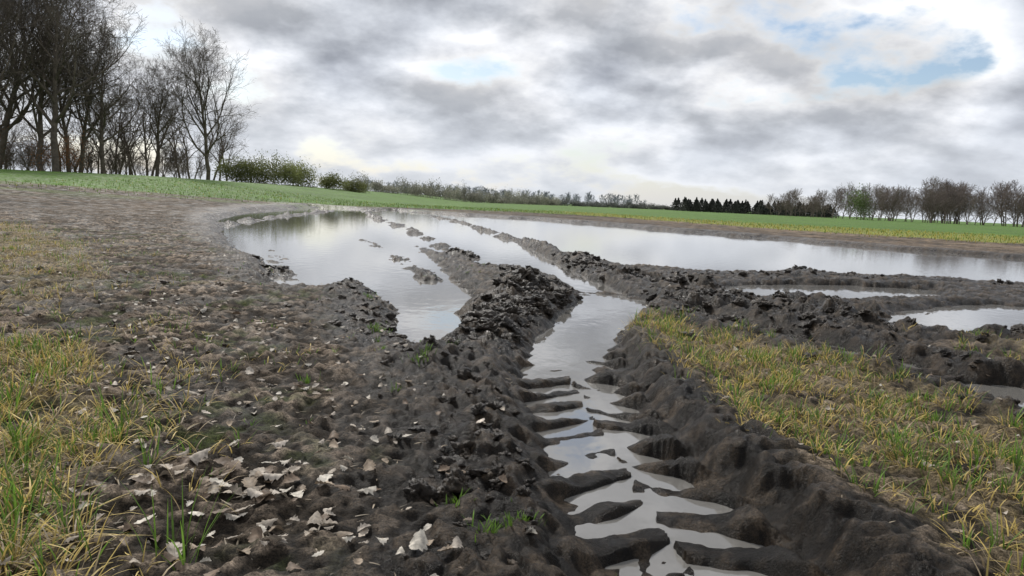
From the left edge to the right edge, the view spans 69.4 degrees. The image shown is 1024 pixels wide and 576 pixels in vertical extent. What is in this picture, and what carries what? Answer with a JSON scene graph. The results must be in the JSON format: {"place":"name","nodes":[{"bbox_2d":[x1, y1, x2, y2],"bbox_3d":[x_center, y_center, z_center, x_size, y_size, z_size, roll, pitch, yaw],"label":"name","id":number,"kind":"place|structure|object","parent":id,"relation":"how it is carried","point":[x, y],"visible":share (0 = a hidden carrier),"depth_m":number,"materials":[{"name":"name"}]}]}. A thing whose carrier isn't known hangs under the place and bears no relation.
{"place":"outdoors","nodes":[
{"label":"outdoors","id":0,"kind":"place"},
{"bbox_2d":[0,169,1023,575],"bbox_3d":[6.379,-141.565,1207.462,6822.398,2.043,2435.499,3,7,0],"label":"muddy field ground","id":1,"kind":"structure","parent":0,"point":[800,509],"depth_m":3.52,"materials":[{"name":"soil"}]},
{"bbox_2d":[0,1,62,139],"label":"bare tree","id":2,"kind":"object","parent":1,"relation":"on","point":[12,114],"visible":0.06,"depth_m":85.35,"materials":[{"name":"brown plant"}]},
{"bbox_2d":[0,0,78,137],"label":"bare tree","id":3,"kind":"object","parent":1,"relation":"on","point":[2,73],"visible":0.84,"depth_m":66.98,"materials":[{"name":"brown plant"}]},
{"bbox_2d":[0,1,86,100],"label":"bare tree","id":4,"kind":"object","parent":1,"relation":"on","point":[25,43],"visible":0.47,"depth_m":69.94,"materials":[{"name":"brown plant"}]},
{"bbox_2d":[0,80,93,172],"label":"russet beech leaves","id":5,"kind":"object","parent":1,"relation":"on","point":[49,155],"visible":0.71,"depth_m":76.96,"materials":[{"name":"brown plant"}]},
{"bbox_2d":[11,21,88,171],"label":"bare tree","id":6,"kind":"object","parent":1,"relation":"on","point":[64,128],"visible":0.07,"depth_m":88.75,"materials":[{"name":"brown plant"}]},
{"bbox_2d":[0,0,129,170],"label":"bare tree","id":7,"kind":"object","parent":1,"relation":"on","point":[38,129],"visible":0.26,"depth_m":75.29,"materials":[{"name":"brown plant"}]},
{"bbox_2d":[0,0,145,168],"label":"bare tree","id":8,"kind":"object","parent":1,"relation":"on","point":[6,123],"visible":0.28,"depth_m":75.39,"materials":[{"name":"brown plant"}]},
{"bbox_2d":[0,0,146,171],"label":"bare tree","id":9,"kind":"object","parent":1,"relation":"on","point":[56,117],"visible":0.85,"depth_m":70.18,"materials":[{"name":"brown plant"}]},
{"bbox_2d":[37,8,163,173],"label":"bare tree","id":10,"kind":"object","parent":1,"relation":"on","point":[101,139],"visible":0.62,"depth_m":78.46,"materials":[{"name":"brown plant"}]},
{"bbox_2d":[59,25,141,172],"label":"bare tree","id":11,"kind":"object","parent":1,"relation":"on","point":[84,139],"visible":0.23,"depth_m":81.05,"materials":[{"name":"brown plant"}]},
{"bbox_2d":[0,131,212,178],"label":"hedge undergrowth","id":12,"kind":"object","parent":1,"relation":"on","point":[170,164],"visible":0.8,"depth_m":87.44,"materials":[{"name":"brown plant"}]},
{"bbox_2d":[0,75,248,180],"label":"background bare woodland","id":13,"kind":"object","parent":1,"relation":"on","point":[121,135],"visible":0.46,"depth_m":100.06,"materials":[{"name":"brown plant"}]},
{"bbox_2d":[123,59,195,175],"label":"bare tree","id":14,"kind":"object","parent":1,"relation":"on","point":[153,115],"visible":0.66,"depth_m":85.21,"materials":[{"name":"brown plant"}]},
{"bbox_2d":[128,19,261,179],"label":"bare tree","id":15,"kind":"object","parent":1,"relation":"on","point":[197,86],"visible":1,"depth_m":81.26,"materials":[{"name":"brown plant"}]},
{"bbox_2d":[0,217,484,575],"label":"grass tufts","id":16,"kind":"object","parent":1,"relation":"on","point":[17,438],"visible":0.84,"depth_m":2.68,"materials":[{"name":"green plant"}]},
{"bbox_2d":[210,149,370,192],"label":"budding willow shrubs","id":17,"kind":"object","parent":1,"relation":"on","point":[240,171],"visible":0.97,"depth_m":108.27,"materials":[{"name":"green plant"}]},
{"bbox_2d":[1,293,616,575],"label":"green seedlings","id":18,"kind":"object","parent":1,"relation":"on","point":[495,528],"visible":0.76,"depth_m":2.06,"materials":[{"name":"green plant"}]},
{"bbox_2d":[348,172,561,205],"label":"blossoming hedge","id":19,"kind":"object","parent":1,"relation":"on","point":[417,189],"visible":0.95,"depth_m":206.30,"materials":[{"name":"grey plant"}]},
{"bbox_2d":[365,178,645,204],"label":"distant tree row","id":20,"kind":"object","parent":1,"relation":"on","point":[569,197],"visible":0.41,"depth_m":429.06,"materials":[{"name":"plant"}]},
{"bbox_2d":[0,238,1020,575],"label":"dead leaves","id":21,"kind":"object","parent":1,"relation":"on","point":[420,540],"visible":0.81,"depth_m":2.41,"materials":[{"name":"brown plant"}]},
{"bbox_2d":[3,177,1023,244],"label":"cereal crop","id":22,"kind":"object","parent":1,"relation":"on","point":[702,222],"visible":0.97,"depth_m":52.46,"materials":[{"name":"green plant"}]},
{"bbox_2d":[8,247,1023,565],"bbox_3d":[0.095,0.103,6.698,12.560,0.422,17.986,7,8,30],"label":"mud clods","id":23,"kind":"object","parent":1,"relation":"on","point":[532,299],"visible":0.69,"depth_m":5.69,"materials":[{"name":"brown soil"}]},
{"bbox_2d":[9,237,1023,575],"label":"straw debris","id":24,"kind":"object","parent":1,"relation":"on","point":[415,443],"visible":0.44,"depth_m":2.79,"materials":[{"name":"beige plant"}]},
{"bbox_2d":[392,184,680,209],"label":"distant hedgerow","id":25,"kind":"object","parent":1,"relation":"on","point":[564,202],"visible":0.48,"depth_m":317.04,"materials":[{"name":"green plant"}]},
{"bbox_2d":[668,197,838,217],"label":"conifer plantation","id":26,"kind":"object","parent":1,"relation":"on","point":[737,206],"visible":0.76,"depth_m":292.58,"materials":[{"name":"green plant"}]},
{"bbox_2d":[616,305,1023,575],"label":"grass bank","id":27,"kind":"structure","parent":1,"relation":"on","point":[1018,461],"depth_m":3.43,"materials":[{"name":"green plant"}]},
{"bbox_2d":[842,183,875,219],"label":"green ash tree","id":28,"kind":"object","parent":1,"relation":"on","point":[860,201],"visible":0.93,"depth_m":227.53,"materials":[{"name":"green plant"}]},
{"bbox_2d":[763,176,1023,226],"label":"distant bare woodland","id":29,"kind":"object","parent":1,"relation":"on","point":[945,201],"visible":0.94,"depth_m":233.65,"materials":[{"name":"brown plant"}]},
{"bbox_2d":[0,0,1023,223],"label":"sky","id":30,"kind":"structure","parent":0,"point":[661,102],"materials":[{"name":"grey"}]},
{"bbox_2d":[217,207,1023,575],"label":"flood water","id":31,"kind":"structure","parent":0,"point":[319,249],"depth_m":10.57,"materials":[{"name":"grey liquid"}]}
]}

